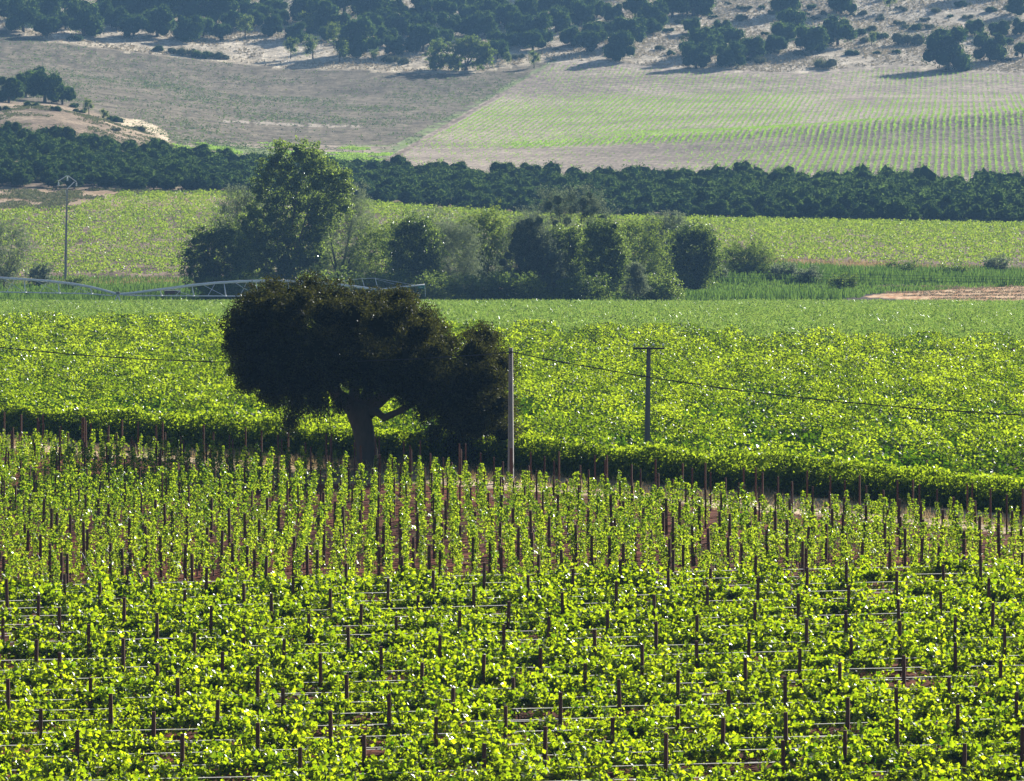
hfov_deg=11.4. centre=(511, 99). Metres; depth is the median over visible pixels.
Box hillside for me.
[0,0,1023,73]
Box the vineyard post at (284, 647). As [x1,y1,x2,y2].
[281,639,285,677]
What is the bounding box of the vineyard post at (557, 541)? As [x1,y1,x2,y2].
[556,523,558,561]
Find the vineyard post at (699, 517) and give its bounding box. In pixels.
[698,505,700,546]
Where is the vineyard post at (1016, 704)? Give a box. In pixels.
[1014,692,1018,722]
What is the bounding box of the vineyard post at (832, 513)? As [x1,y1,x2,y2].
[830,509,833,549]
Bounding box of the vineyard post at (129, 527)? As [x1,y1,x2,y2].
[128,518,130,555]
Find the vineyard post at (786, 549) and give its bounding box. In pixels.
[785,538,788,577]
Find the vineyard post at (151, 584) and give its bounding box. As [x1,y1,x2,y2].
[150,578,152,608]
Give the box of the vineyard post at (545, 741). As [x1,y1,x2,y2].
[543,726,546,776]
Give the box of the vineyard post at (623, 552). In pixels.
[622,543,624,566]
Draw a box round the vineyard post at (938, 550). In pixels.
[936,546,939,581]
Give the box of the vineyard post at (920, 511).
[919,502,921,541]
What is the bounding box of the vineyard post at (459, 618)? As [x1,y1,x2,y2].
[458,610,460,635]
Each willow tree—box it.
[201,178,279,276]
[304,175,388,290]
[382,202,465,277]
[430,213,491,296]
[479,204,577,297]
[514,181,623,282]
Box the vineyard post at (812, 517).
[810,505,812,535]
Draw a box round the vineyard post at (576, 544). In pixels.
[574,525,577,566]
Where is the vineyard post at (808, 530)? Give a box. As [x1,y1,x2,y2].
[807,527,809,564]
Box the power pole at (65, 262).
[58,175,76,285]
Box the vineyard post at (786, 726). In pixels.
[784,712,787,756]
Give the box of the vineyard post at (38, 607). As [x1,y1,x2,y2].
[36,595,39,630]
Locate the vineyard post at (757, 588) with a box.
[756,577,759,599]
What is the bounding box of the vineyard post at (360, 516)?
[359,510,361,552]
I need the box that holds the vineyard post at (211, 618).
[209,605,212,636]
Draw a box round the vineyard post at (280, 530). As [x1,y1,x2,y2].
[279,528,282,571]
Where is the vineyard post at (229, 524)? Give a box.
[227,508,230,548]
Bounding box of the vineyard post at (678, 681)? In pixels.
[676,670,679,705]
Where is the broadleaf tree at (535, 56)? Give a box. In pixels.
[528,49,540,64]
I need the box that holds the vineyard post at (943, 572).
[942,564,944,596]
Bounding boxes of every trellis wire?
[0,498,793,513]
[0,503,804,518]
[0,554,982,574]
[0,602,1012,624]
[0,610,1016,633]
[0,646,1015,670]
[0,665,1018,690]
[0,696,999,721]
[0,718,1009,745]
[0,721,937,746]
[1,637,996,660]
[1,706,1022,733]
[2,675,1003,700]
[2,686,976,710]
[3,529,970,548]
[3,709,983,734]
[5,622,964,644]
[6,594,1016,616]
[8,586,1015,608]
[9,578,1023,600]
[10,655,1018,679]
[15,730,998,757]
[18,561,982,581]
[18,572,992,592]
[19,628,1002,650]
[20,547,1018,567]
[24,541,996,560]
[26,596,1014,618]
[26,619,995,641]
[27,512,912,529]
[30,517,948,535]
[30,667,995,691]
[35,478,492,486]
[40,507,886,523]
[45,486,602,496]
[47,698,995,722]
[52,735,853,757]
[58,564,1018,584]
[59,535,973,553]
[59,742,1016,768]
[69,677,988,701]
[79,522,1021,540]
[82,755,1008,780]
[100,491,601,500]
[105,756,978,780]
[567,768,1004,780]
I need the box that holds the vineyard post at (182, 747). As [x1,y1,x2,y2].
[180,733,184,778]
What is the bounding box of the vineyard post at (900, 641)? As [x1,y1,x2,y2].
[898,620,901,674]
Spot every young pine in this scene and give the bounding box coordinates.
[0,158,18,172]
[0,166,12,185]
[10,167,32,186]
[28,159,53,177]
[38,169,57,186]
[44,176,62,187]
[57,170,68,181]
[64,172,84,188]
[70,162,94,172]
[78,169,92,185]
[88,171,98,185]
[94,171,115,188]
[113,174,129,187]
[120,165,136,175]
[124,178,132,189]
[129,165,155,179]
[129,175,147,189]
[146,174,160,188]
[155,174,175,189]
[159,177,174,189]
[169,171,182,188]
[178,172,195,190]
[191,174,213,191]
[206,174,224,190]
[220,172,238,181]
[221,176,246,190]
[235,169,256,177]
[239,170,251,179]
[239,175,250,182]
[243,179,252,191]
[355,178,375,194]
[361,191,377,201]
[372,188,388,201]
[374,176,400,197]
[381,187,395,202]
[396,188,415,204]
[410,194,425,204]
[423,182,446,195]
[425,194,442,207]
[437,195,453,206]
[449,189,472,206]
[457,201,469,208]
[469,200,479,209]
[472,191,488,196]
[474,192,486,208]
[478,196,491,211]
[490,196,511,210]
[492,188,511,198]
[505,194,515,202]
[510,195,532,213]
[522,187,543,200]
[533,199,541,207]
[537,199,555,213]
[586,191,606,199]
[596,198,615,214]
[601,192,611,201]
[607,195,632,212]
[610,199,624,214]
[619,205,638,217]
[630,191,657,211]
[635,202,654,215]
[655,195,676,211]
[658,198,673,214]
[664,197,692,213]
[673,205,687,215]
[688,186,717,205]
[688,206,705,215]
[702,199,733,216]
[727,196,752,215]
[730,192,744,199]
[731,204,757,218]
[735,196,754,210]
[743,195,758,212]
[753,192,775,208]
[757,202,768,216]
[764,207,780,217]
[772,202,786,216]
[776,190,802,210]
[776,199,794,216]
[785,210,798,218]
[792,196,822,219]
[816,194,835,206]
[819,206,830,217]
[823,202,849,219]
[831,190,860,218]
[848,202,878,220]
[852,189,869,205]
[866,187,887,200]
[873,200,889,220]
[883,198,912,222]
[905,207,921,220]
[917,199,938,216]
[923,204,942,221]
[934,191,958,204]
[934,193,955,211]
[938,204,963,221]
[954,197,973,220]
[959,192,974,201]
[964,204,990,225]
[971,192,996,210]
[982,188,1013,206]
[983,208,996,222]
[986,190,1010,211]
[994,206,1018,223]
[1011,205,1022,222]
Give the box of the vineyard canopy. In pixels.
[0,311,1023,514]
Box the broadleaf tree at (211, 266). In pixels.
[176,217,256,299]
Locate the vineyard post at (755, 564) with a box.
[754,555,756,575]
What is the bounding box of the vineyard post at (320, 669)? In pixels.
[318,653,322,703]
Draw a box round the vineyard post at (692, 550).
[691,525,693,565]
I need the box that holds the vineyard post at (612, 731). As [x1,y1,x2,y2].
[610,717,614,771]
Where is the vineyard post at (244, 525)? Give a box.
[243,513,245,540]
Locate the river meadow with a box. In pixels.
[5,281,930,301]
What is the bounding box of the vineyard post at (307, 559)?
[305,546,308,575]
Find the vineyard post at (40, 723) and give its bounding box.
[38,709,42,747]
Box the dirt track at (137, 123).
[119,117,169,141]
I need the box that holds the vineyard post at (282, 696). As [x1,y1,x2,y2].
[281,688,284,715]
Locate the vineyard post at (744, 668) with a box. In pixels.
[743,657,746,706]
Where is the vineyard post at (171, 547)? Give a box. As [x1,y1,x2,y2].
[170,545,173,581]
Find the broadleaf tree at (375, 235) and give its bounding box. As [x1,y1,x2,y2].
[345,217,410,287]
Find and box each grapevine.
[0,521,5,560]
[0,625,44,674]
[0,660,22,692]
[0,664,35,696]
[0,680,45,706]
[0,696,44,716]
[0,698,38,731]
[0,705,35,747]
[0,721,38,756]
[0,740,39,779]
[0,749,88,779]
[1,564,17,593]
[3,516,23,566]
[4,528,11,573]
[5,541,23,578]
[5,693,61,725]
[8,529,26,572]
[10,553,26,579]
[12,535,28,576]
[12,680,74,708]
[14,551,32,586]
[14,629,72,667]
[14,661,57,693]
[14,662,95,699]
[17,656,56,671]
[21,746,69,778]
[24,703,65,731]
[26,557,40,581]
[27,725,64,761]
[29,525,38,554]
[29,733,71,763]
[30,530,46,579]
[36,557,44,580]
[37,727,111,765]
[38,532,46,565]
[39,544,51,583]
[40,522,52,558]
[43,714,100,735]
[44,532,59,578]
[44,638,85,664]
[44,704,98,725]
[46,529,59,549]
[46,549,56,583]
[47,673,104,709]
[48,659,93,689]
[49,514,66,565]
[49,561,60,583]
[50,653,87,683]
[51,719,108,751]
[52,691,116,719]
[55,533,73,577]
[56,741,121,770]
[66,751,116,780]
[67,542,74,578]
[71,629,118,664]
[74,510,89,558]
[74,532,82,570]
[74,563,89,587]
[74,728,148,761]
[75,531,81,561]
[76,658,125,684]
[76,705,147,735]
[77,551,91,584]
[79,666,125,690]
[80,653,137,674]
[80,682,132,717]
[85,534,98,569]
[85,542,103,575]
[85,548,100,576]
[89,565,102,577]
[91,529,101,558]
[92,683,125,709]
[93,703,134,725]
[94,724,136,753]
[97,539,107,574]
[98,749,139,773]
[99,527,108,551]
[102,538,116,572]
[102,738,179,780]
[108,522,117,554]
[108,529,116,570]
[108,551,119,588]
[110,658,168,698]
[111,659,167,679]
[112,556,135,581]
[112,649,160,674]
[113,673,160,708]
[114,516,128,548]
[114,544,127,579]
[115,714,173,739]
[116,687,157,717]
[117,542,128,575]
[122,540,134,564]
[125,697,183,736]
[125,728,198,769]
[128,520,138,563]
[129,534,150,570]
[131,513,138,551]
[133,556,151,584]
[134,522,153,577]
[135,545,143,582]
[137,703,214,741]
[138,642,211,667]
[142,670,211,698]
[143,662,202,694]
[144,687,224,731]
[145,521,158,564]
[145,760,188,780]
[146,650,210,680]
[148,522,161,550]
[148,555,155,584]
[148,692,185,711]
[149,540,159,583]
[156,535,169,569]
[159,521,171,546]
[161,526,172,563]
[166,552,181,586]
[169,544,188,587]
[171,751,231,780]
[172,733,214,759]
[173,527,189,569]
[173,531,183,580]
[174,539,183,565]
[174,744,230,776]
[176,649,230,673]
[177,647,219,676]
[178,693,263,737]
[179,665,233,698]
[183,519,190,549]
[185,549,194,582]
[185,684,242,719]
[187,538,194,575]
[188,664,240,683]
[190,676,247,717]
[192,520,202,576]
[193,712,263,749]
[194,512,204,569]
[194,550,210,584]
[202,535,217,572]
[202,554,215,584]
[203,523,215,551]
[206,688,280,716]
[206,729,272,780]
[207,743,289,780]
[209,542,217,575]
[209,645,243,666]
[210,663,267,698]
[212,654,253,677]
[215,515,222,547]
[215,517,224,562]
[219,552,239,583]
[221,547,230,573]
[221,686,263,713]
[223,542,236,564]
[223,703,268,735]
[224,665,260,694]
[225,637,278,674]
[228,503,240,548]
[228,709,285,750]
[231,552,246,579]
[231,640,294,675]
[232,716,308,755]
[233,519,240,560]
[236,546,252,580]
[239,538,256,567]
[242,665,310,704]
[243,699,312,735]
[244,534,252,581]
[247,521,261,561]
[247,526,260,568]
[247,739,291,775]
[248,521,257,554]
[248,697,317,747]
[249,749,304,780]
[252,543,263,582]
[252,657,301,692]
[255,521,272,559]
[256,552,274,575]
[261,512,273,548]
[262,530,272,566]
[264,532,284,578]
[264,638,316,664]
[266,511,273,546]
[266,696,307,711]
[269,726,339,758]
[272,525,290,557]
[274,539,284,577]
[277,656,335,699]
[278,648,322,683]
[280,528,297,571]
[281,739,326,767]
[288,684,355,731]
[290,646,345,665]
[291,741,337,779]
[292,548,304,578]
[293,544,311,577]
[295,536,303,564]
[297,724,361,771]
[298,510,310,558]
[298,514,309,566]
[298,662,359,693]
[301,702,348,736]
[307,506,323,547]
[310,541,322,574]
[310,649,353,681]
[310,727,360,754]
[311,552,324,580]
[312,670,357,701]
[314,525,324,570]
[317,687,386,729]
[318,744,399,776]
[323,720,382,752]
[326,683,363,719]
[327,550,337,585]
[331,543,345,569]
[332,515,342,554]
[333,640,387,668]
[334,531,344,585]
[334,764,383,780]
[342,651,383,684]
[343,671,391,703]
[344,660,389,688]
[345,521,354,563]
[346,548,360,574]
[346,741,427,774]
[347,537,358,576]
[350,524,363,557]
[351,681,402,717]
[356,522,366,558]
[358,511,374,547]
[359,525,373,558]
[361,694,424,723]
[362,536,373,594]
[363,540,373,575]
[363,643,408,673]
[364,755,424,780]
[368,530,383,573]
[368,645,416,684]
[370,687,443,720]
[370,704,426,735]
[371,725,434,769]
[373,718,433,747]
[373,724,418,760]
[377,675,439,702]
[378,525,388,551]
[378,548,394,582]
[381,672,419,693]
[384,543,397,578]
[384,701,471,741]
[391,744,446,776]
[393,530,410,562]
[393,635,433,671]
[398,513,416,548]
[399,544,410,579]
[400,536,416,568]
[402,765,453,780]
[403,652,473,690]
[403,706,442,737]
[406,651,442,678]
[411,663,477,693]
[412,635,471,668]
[413,680,462,704]
[415,680,491,718]
[415,721,491,768]
[416,519,435,557]
[418,534,429,558]
[418,544,424,564]
[418,552,426,574]
[418,662,494,692]
[420,541,428,573]
[425,644,488,682]
[429,527,446,563]
[432,513,443,550]
[432,737,492,777]
[434,640,492,680]
[435,541,444,575]
[436,692,484,732]
[437,543,454,578]
[443,526,457,563]
[444,631,515,661]
[446,509,457,551]
[446,724,511,767]
[448,715,504,740]
[450,765,500,780]
[452,544,461,585]
[453,679,531,722]
[454,535,468,572]
[454,550,465,578]
[454,749,541,780]
[456,683,493,705]
[462,516,480,553]
[466,529,486,569]
[466,652,506,672]
[467,517,486,561]
[468,710,523,742]
[469,654,523,695]
[469,699,512,725]
[470,728,545,776]
[471,561,486,574]
[473,542,480,573]
[475,659,514,691]
[476,682,549,725]
[479,722,562,766]
[480,527,495,561]
[480,545,497,575]
[483,508,496,547]
[485,508,498,558]
[486,527,498,575]
[491,557,504,577]
[493,683,528,706]
[494,643,544,675]
[497,523,516,566]
[499,527,520,571]
[502,529,516,555]
[502,716,557,742]
[504,530,516,575]
[504,554,518,573]
[505,668,563,712]
[507,664,558,689]
[515,524,527,555]
[517,508,525,556]
[520,537,535,570]
[520,539,538,572]
[521,531,535,562]
[522,725,569,744]
[523,547,541,576]
[523,656,585,680]
[523,757,578,780]
[524,685,578,723]
[525,643,597,670]
[533,545,548,570]
[533,730,578,764]
[533,748,593,775]
[534,503,547,552]
[534,533,544,569]
[535,743,621,780]
[536,509,547,552]
[537,665,592,696]
[537,706,597,736]
[540,536,546,568]
[540,547,551,574]
[547,667,601,702]
[548,547,565,569]
[549,734,611,759]
[551,512,564,552]
[552,526,570,567]
[555,557,569,569]
[556,640,606,668]
[557,722,600,752]
[562,527,577,561]
[562,685,615,720]
[563,690,614,724]
[564,528,577,567]
[566,671,614,689]
[567,707,628,740]
[569,656,611,679]
[572,532,588,569]
[578,542,587,574]
[579,716,638,744]
[580,691,637,715]
[581,740,631,780]
[582,639,649,680]
[585,535,594,560]
[586,648,650,683]
[587,671,626,702]
[589,527,599,567]
[592,520,609,567]
[594,533,613,568]
[596,540,606,575]
[598,707,663,739]
[598,732,649,770]
[599,517,610,561]
[600,534,618,556]
[600,679,677,713]
[603,661,650,694]
[604,535,619,572]
[604,731,687,777]
[606,546,620,571]
[610,526,616,565]
[619,514,630,553]
[619,534,635,566]
[621,514,639,567]
[621,671,675,709]
[623,650,661,667]
[623,713,673,746]
[626,530,637,570]
[629,758,672,780]
[630,649,679,674]
[631,513,648,558]
[634,696,713,737]
[638,734,707,775]
[639,522,648,567]
[643,658,695,691]
[643,699,694,726]
[644,539,649,567]
[645,533,662,567]
[645,727,692,764]
[649,546,656,569]
[652,523,663,559]
[656,680,692,706]
[657,531,673,565]
[660,538,667,570]
[660,648,694,674]
[662,546,671,570]
[662,548,679,575]
[663,526,679,559]
[664,657,711,688]
[665,689,704,710]
[668,719,736,766]
[669,648,720,666]
[672,667,712,692]
[673,697,712,730]
[675,528,689,566]
[679,523,696,563]
[680,530,689,567]
[680,707,725,736]
[681,674,756,716]
[683,540,690,585]
[686,704,765,742]
[687,727,745,774]
[688,515,697,550]
[689,516,701,565]
[691,646,742,689]
[692,655,749,692]
[696,543,704,571]
[697,705,762,741]
[698,551,713,571]
[699,550,710,583]
[703,727,769,767]
[709,525,724,558]
[710,531,726,565]
[710,697,752,719]
[711,522,721,572]
[711,668,766,696]
[712,551,728,569]
[714,540,732,573]
[715,518,727,552]
[720,645,755,670]
[720,706,797,753]
[722,674,776,711]
[729,667,795,702]
[730,519,739,571]
[730,544,740,570]
[730,653,775,670]
[731,506,748,557]
[731,655,782,685]
[737,694,804,720]
[738,533,749,574]
[741,728,788,765]
[744,515,760,555]
[746,527,754,567]
[746,694,814,736]
[748,540,759,565]
[749,731,825,777]
[752,535,770,563]
[755,523,762,557]
[757,548,773,570]
[758,650,802,681]
[759,534,769,559]
[763,712,815,744]
[764,689,830,715]
[765,673,841,702]
[766,684,801,712]
[767,528,783,568]
[767,544,788,566]
[767,645,819,673]
[771,529,791,562]
[778,535,788,570]
[784,646,837,683]
[785,731,831,759]
[788,526,802,557]
[789,518,808,564]
[789,542,797,574]
[789,701,854,735]
[791,653,859,695]
[795,519,805,570]
[797,686,853,730]
[798,665,849,684]
[802,635,874,668]
[802,736,850,769]
[804,511,813,554]
[804,539,815,564]
[808,534,816,575]
[810,518,824,564]
[811,727,893,769]
[811,741,872,780]
[812,733,852,755]
[815,684,891,719]
[817,529,828,575]
[817,703,860,739]
[817,755,874,780]
[818,508,828,554]
[821,665,888,713]
[822,694,900,730]
[823,650,863,675]
[824,518,839,562]
[829,531,849,562]
[834,647,898,683]
[835,543,855,566]
[838,718,900,747]
[839,635,885,675]
[840,526,844,550]
[840,732,915,779]
[841,534,849,567]
[845,522,860,568]
[852,763,904,780]
[853,670,891,691]
[854,679,914,704]
[855,519,861,555]
[856,521,867,555]
[856,522,875,560]
[857,630,923,671]
[859,687,944,732]
[861,683,922,717]
[862,538,876,564]
[866,704,935,744]
[868,501,878,550]
[870,533,886,573]
[870,538,886,582]
[871,515,888,561]
[875,733,925,770]
[877,744,933,777]
[881,541,888,562]
[884,513,898,550]
[887,719,934,754]
[888,674,936,700]
[889,535,897,568]
[890,756,974,780]
[892,683,954,722]
[894,631,961,683]
[897,538,915,567]
[898,526,912,564]
[899,713,955,740]
[903,534,919,573]
[908,738,943,772]
[909,514,920,552]
[910,736,971,774]
[911,716,962,748]
[915,759,983,780]
[917,522,935,563]
[918,649,971,689]
[918,667,982,696]
[918,690,977,724]
[923,539,936,565]
[923,547,936,579]
[924,517,938,553]
[929,538,944,559]
[933,725,1004,767]
[934,676,987,714]
[936,702,984,742]
[938,519,947,561]
[944,546,959,574]
[944,716,999,747]
[945,645,1011,677]
[945,737,1002,780]
[947,525,960,557]
[948,521,957,555]
[954,519,969,562]
[960,699,988,730]
[963,678,1020,711]
[965,526,972,557]
[966,530,982,566]
[966,754,1019,780]
[968,662,1016,690]
[972,706,1016,738]
[975,640,1017,676]
[976,533,989,550]
[978,715,1023,743]
[978,734,1019,758]
[979,695,1021,723]
[979,749,1023,770]
[982,548,997,566]
[984,670,1023,709]
[985,537,998,566]
[985,662,1023,684]
[989,656,1023,674]
[990,535,1003,558]
[993,678,1023,707]
[998,546,1017,563]
[1006,537,1013,563]
[1007,536,1022,563]
[1010,519,1018,557]
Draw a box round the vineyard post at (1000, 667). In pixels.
[999,660,1002,686]
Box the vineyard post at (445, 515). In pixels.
[444,500,447,538]
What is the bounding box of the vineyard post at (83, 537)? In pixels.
[82,522,84,564]
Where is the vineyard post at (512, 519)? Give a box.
[511,508,513,542]
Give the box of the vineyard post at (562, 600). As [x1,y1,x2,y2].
[560,592,563,613]
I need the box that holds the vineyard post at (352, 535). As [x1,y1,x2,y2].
[351,534,354,573]
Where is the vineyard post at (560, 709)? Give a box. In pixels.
[558,692,561,734]
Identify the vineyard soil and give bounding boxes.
[0,328,1023,780]
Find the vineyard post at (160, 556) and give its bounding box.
[159,535,162,576]
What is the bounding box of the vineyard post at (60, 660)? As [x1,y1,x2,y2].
[58,652,61,703]
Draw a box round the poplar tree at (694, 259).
[659,216,728,289]
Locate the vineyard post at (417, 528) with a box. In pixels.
[416,512,418,551]
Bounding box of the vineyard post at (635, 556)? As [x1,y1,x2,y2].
[633,530,636,561]
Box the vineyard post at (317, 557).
[315,550,318,579]
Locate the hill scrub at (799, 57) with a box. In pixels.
[0,0,1023,72]
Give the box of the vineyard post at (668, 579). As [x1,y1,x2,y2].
[667,570,669,599]
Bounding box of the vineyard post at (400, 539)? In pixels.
[399,529,401,569]
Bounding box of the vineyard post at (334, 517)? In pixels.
[333,501,335,540]
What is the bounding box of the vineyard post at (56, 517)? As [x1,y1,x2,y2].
[55,513,58,552]
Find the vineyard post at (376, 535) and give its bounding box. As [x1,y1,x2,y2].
[375,517,377,557]
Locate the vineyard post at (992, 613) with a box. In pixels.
[991,603,994,639]
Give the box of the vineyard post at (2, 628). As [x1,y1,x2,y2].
[1,618,4,668]
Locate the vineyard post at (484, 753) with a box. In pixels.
[482,743,485,774]
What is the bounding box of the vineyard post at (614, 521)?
[613,518,615,534]
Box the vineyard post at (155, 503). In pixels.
[154,500,156,537]
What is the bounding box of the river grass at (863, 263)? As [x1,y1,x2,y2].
[12,257,1015,283]
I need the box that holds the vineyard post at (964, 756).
[962,743,966,778]
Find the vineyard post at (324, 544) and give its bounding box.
[322,524,325,566]
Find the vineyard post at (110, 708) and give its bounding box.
[109,693,112,735]
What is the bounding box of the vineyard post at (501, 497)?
[500,495,502,524]
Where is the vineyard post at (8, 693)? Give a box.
[6,679,10,736]
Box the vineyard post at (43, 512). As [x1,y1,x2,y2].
[42,499,45,538]
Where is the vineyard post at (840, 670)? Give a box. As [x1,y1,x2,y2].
[838,662,841,700]
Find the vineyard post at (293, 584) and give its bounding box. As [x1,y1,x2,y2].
[292,576,294,593]
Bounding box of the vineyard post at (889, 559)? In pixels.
[888,551,890,593]
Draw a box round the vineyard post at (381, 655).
[379,646,383,680]
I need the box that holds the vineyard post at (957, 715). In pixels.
[956,704,959,744]
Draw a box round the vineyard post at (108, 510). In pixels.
[107,504,109,545]
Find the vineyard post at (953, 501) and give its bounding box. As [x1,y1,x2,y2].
[952,497,954,533]
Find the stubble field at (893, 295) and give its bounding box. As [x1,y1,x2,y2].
[865,285,1023,300]
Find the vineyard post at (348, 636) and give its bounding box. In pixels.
[346,627,349,647]
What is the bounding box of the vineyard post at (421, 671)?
[420,663,423,699]
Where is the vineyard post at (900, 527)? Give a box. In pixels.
[898,517,901,555]
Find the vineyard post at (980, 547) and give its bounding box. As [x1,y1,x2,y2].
[979,540,981,555]
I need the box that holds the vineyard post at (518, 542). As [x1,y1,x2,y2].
[516,527,519,569]
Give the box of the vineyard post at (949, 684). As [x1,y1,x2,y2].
[947,677,950,706]
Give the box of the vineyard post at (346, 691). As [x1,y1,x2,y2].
[344,674,348,730]
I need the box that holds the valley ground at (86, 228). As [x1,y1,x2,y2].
[0,187,1023,278]
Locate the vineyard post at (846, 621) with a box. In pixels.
[844,610,847,633]
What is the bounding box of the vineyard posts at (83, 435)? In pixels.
[1,412,1023,534]
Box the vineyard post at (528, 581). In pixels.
[526,575,529,596]
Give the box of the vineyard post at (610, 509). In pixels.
[609,495,612,532]
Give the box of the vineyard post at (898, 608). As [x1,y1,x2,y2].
[896,599,899,633]
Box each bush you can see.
[0,105,10,110]
[22,262,55,286]
[23,100,39,106]
[49,105,61,110]
[61,273,89,289]
[66,35,82,40]
[68,102,80,107]
[72,108,86,112]
[104,115,125,122]
[111,127,120,130]
[132,124,146,131]
[151,45,164,51]
[166,47,185,53]
[177,47,196,55]
[191,50,209,58]
[199,269,263,300]
[201,50,224,58]
[215,53,230,58]
[294,265,375,293]
[355,266,416,294]
[385,55,399,62]
[396,57,410,64]
[397,269,463,300]
[444,270,510,300]
[487,270,551,300]
[511,53,526,58]
[550,268,623,300]
[621,260,652,300]
[629,271,686,300]
[654,44,665,49]
[663,27,674,31]
[666,49,675,54]
[666,271,696,289]
[673,17,683,23]
[708,264,729,281]
[719,235,782,276]
[734,13,748,21]
[740,5,753,9]
[754,56,766,63]
[766,9,779,13]
[767,49,780,53]
[768,261,797,278]
[790,264,825,283]
[792,49,804,55]
[805,4,816,8]
[810,15,822,19]
[811,57,839,68]
[819,9,827,14]
[825,271,858,289]
[843,49,859,54]
[855,27,865,34]
[857,9,866,14]
[859,37,869,42]
[865,24,877,31]
[873,31,888,38]
[878,258,920,273]
[888,30,925,44]
[892,20,906,24]
[892,49,900,53]
[900,23,909,28]
[908,23,921,30]
[918,17,931,20]
[923,23,934,28]
[929,257,971,274]
[954,0,968,7]
[962,14,974,18]
[980,253,1012,271]
[984,6,997,11]
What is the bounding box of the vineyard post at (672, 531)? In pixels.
[671,517,674,559]
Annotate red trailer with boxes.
[164,290,180,297]
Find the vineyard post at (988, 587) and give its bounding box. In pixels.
[987,578,989,602]
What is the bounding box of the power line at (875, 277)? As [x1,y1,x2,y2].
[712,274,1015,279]
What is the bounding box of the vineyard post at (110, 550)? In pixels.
[109,543,111,576]
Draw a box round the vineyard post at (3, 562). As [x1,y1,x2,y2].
[2,556,4,579]
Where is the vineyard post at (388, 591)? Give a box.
[386,579,389,611]
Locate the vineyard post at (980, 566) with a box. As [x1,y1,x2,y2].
[979,556,981,579]
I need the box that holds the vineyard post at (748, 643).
[747,632,750,665]
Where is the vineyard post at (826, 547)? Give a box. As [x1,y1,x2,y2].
[824,524,827,569]
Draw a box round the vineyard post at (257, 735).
[256,723,259,777]
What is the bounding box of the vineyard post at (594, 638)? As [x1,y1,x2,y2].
[593,629,596,667]
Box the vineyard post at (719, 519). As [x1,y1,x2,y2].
[718,512,720,552]
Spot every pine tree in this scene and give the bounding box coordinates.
[0,0,11,19]
[0,76,24,102]
[3,0,41,31]
[3,120,23,137]
[15,70,34,96]
[24,68,66,102]
[27,65,46,71]
[31,12,62,37]
[37,0,66,18]
[50,126,77,139]
[51,85,77,104]
[56,0,81,13]
[57,15,72,28]
[65,0,105,36]
[91,0,113,21]
[92,0,144,13]
[102,5,128,29]
[118,13,149,38]
[127,0,150,15]
[139,3,175,37]
[147,136,170,145]
[148,0,205,19]
[171,15,205,41]
[176,6,201,19]
[190,143,209,151]
[196,0,239,24]
[199,16,214,36]
[212,23,232,38]
[216,146,233,153]
[218,10,244,32]
[234,0,249,11]
[237,0,261,14]
[246,8,264,26]
[251,3,272,18]
[260,13,283,36]
[264,0,289,13]
[269,8,290,25]
[283,21,308,42]
[288,0,322,21]
[305,0,341,33]
[317,26,337,40]
[327,0,355,12]
[333,16,382,57]
[336,11,355,32]
[346,0,391,18]
[355,11,384,39]
[374,8,391,28]
[375,25,398,46]
[383,33,405,55]
[386,11,409,34]
[388,0,405,12]
[389,153,414,168]
[400,5,419,21]
[404,35,421,51]
[407,22,441,51]
[410,11,437,28]
[411,0,433,10]
[413,0,432,17]
[425,160,445,169]
[431,0,457,16]
[436,10,461,34]
[437,26,454,43]
[449,159,466,169]
[457,4,480,18]
[457,14,481,36]
[472,10,498,35]
[473,0,499,12]
[486,30,501,41]
[488,159,514,174]
[489,39,510,58]
[491,0,509,5]
[493,3,520,29]
[498,31,518,48]
[503,11,523,28]
[505,21,528,44]
[512,0,539,17]
[516,29,546,49]
[518,161,542,173]
[520,9,555,43]
[536,0,557,16]
[547,4,572,32]
[553,0,583,13]
[558,25,579,45]
[569,0,597,25]
[573,30,602,51]
[580,19,608,41]
[588,0,605,16]
[599,2,624,20]
[602,20,613,38]
[602,29,635,61]
[609,14,647,42]
[620,0,648,17]
[636,0,669,26]
[645,17,662,34]
[660,0,689,17]
[677,0,716,16]
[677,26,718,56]
[680,40,712,67]
[682,17,700,30]
[699,23,724,51]
[712,19,731,28]
[714,40,746,66]
[716,23,746,47]
[732,158,754,175]
[738,34,766,57]
[764,33,788,52]
[768,0,802,11]
[770,7,808,38]
[770,21,796,43]
[770,163,795,174]
[791,23,829,53]
[821,14,858,45]
[826,0,859,13]
[847,169,870,182]
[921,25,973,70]
[964,17,985,35]
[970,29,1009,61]
[986,19,1011,36]
[1005,0,1023,16]
[1010,17,1023,34]
[1013,41,1023,56]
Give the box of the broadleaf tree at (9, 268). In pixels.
[0,214,41,289]
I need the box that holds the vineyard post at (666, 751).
[664,733,667,774]
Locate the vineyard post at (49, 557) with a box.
[48,543,50,582]
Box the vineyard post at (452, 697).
[451,687,454,738]
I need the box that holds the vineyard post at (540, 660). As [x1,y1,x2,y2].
[539,648,542,672]
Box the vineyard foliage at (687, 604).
[0,551,1023,780]
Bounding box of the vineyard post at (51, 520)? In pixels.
[50,506,52,545]
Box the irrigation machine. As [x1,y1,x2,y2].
[0,277,425,301]
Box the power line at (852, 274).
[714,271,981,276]
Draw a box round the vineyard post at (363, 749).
[362,735,366,772]
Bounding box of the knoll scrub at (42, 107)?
[0,105,176,146]
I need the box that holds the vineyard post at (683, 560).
[681,545,684,570]
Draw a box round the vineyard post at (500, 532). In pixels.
[498,522,501,563]
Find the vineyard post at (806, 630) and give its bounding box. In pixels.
[805,619,807,667]
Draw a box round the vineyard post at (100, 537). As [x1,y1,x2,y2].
[99,536,102,570]
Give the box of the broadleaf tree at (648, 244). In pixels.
[609,215,675,289]
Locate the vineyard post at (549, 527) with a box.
[547,517,550,545]

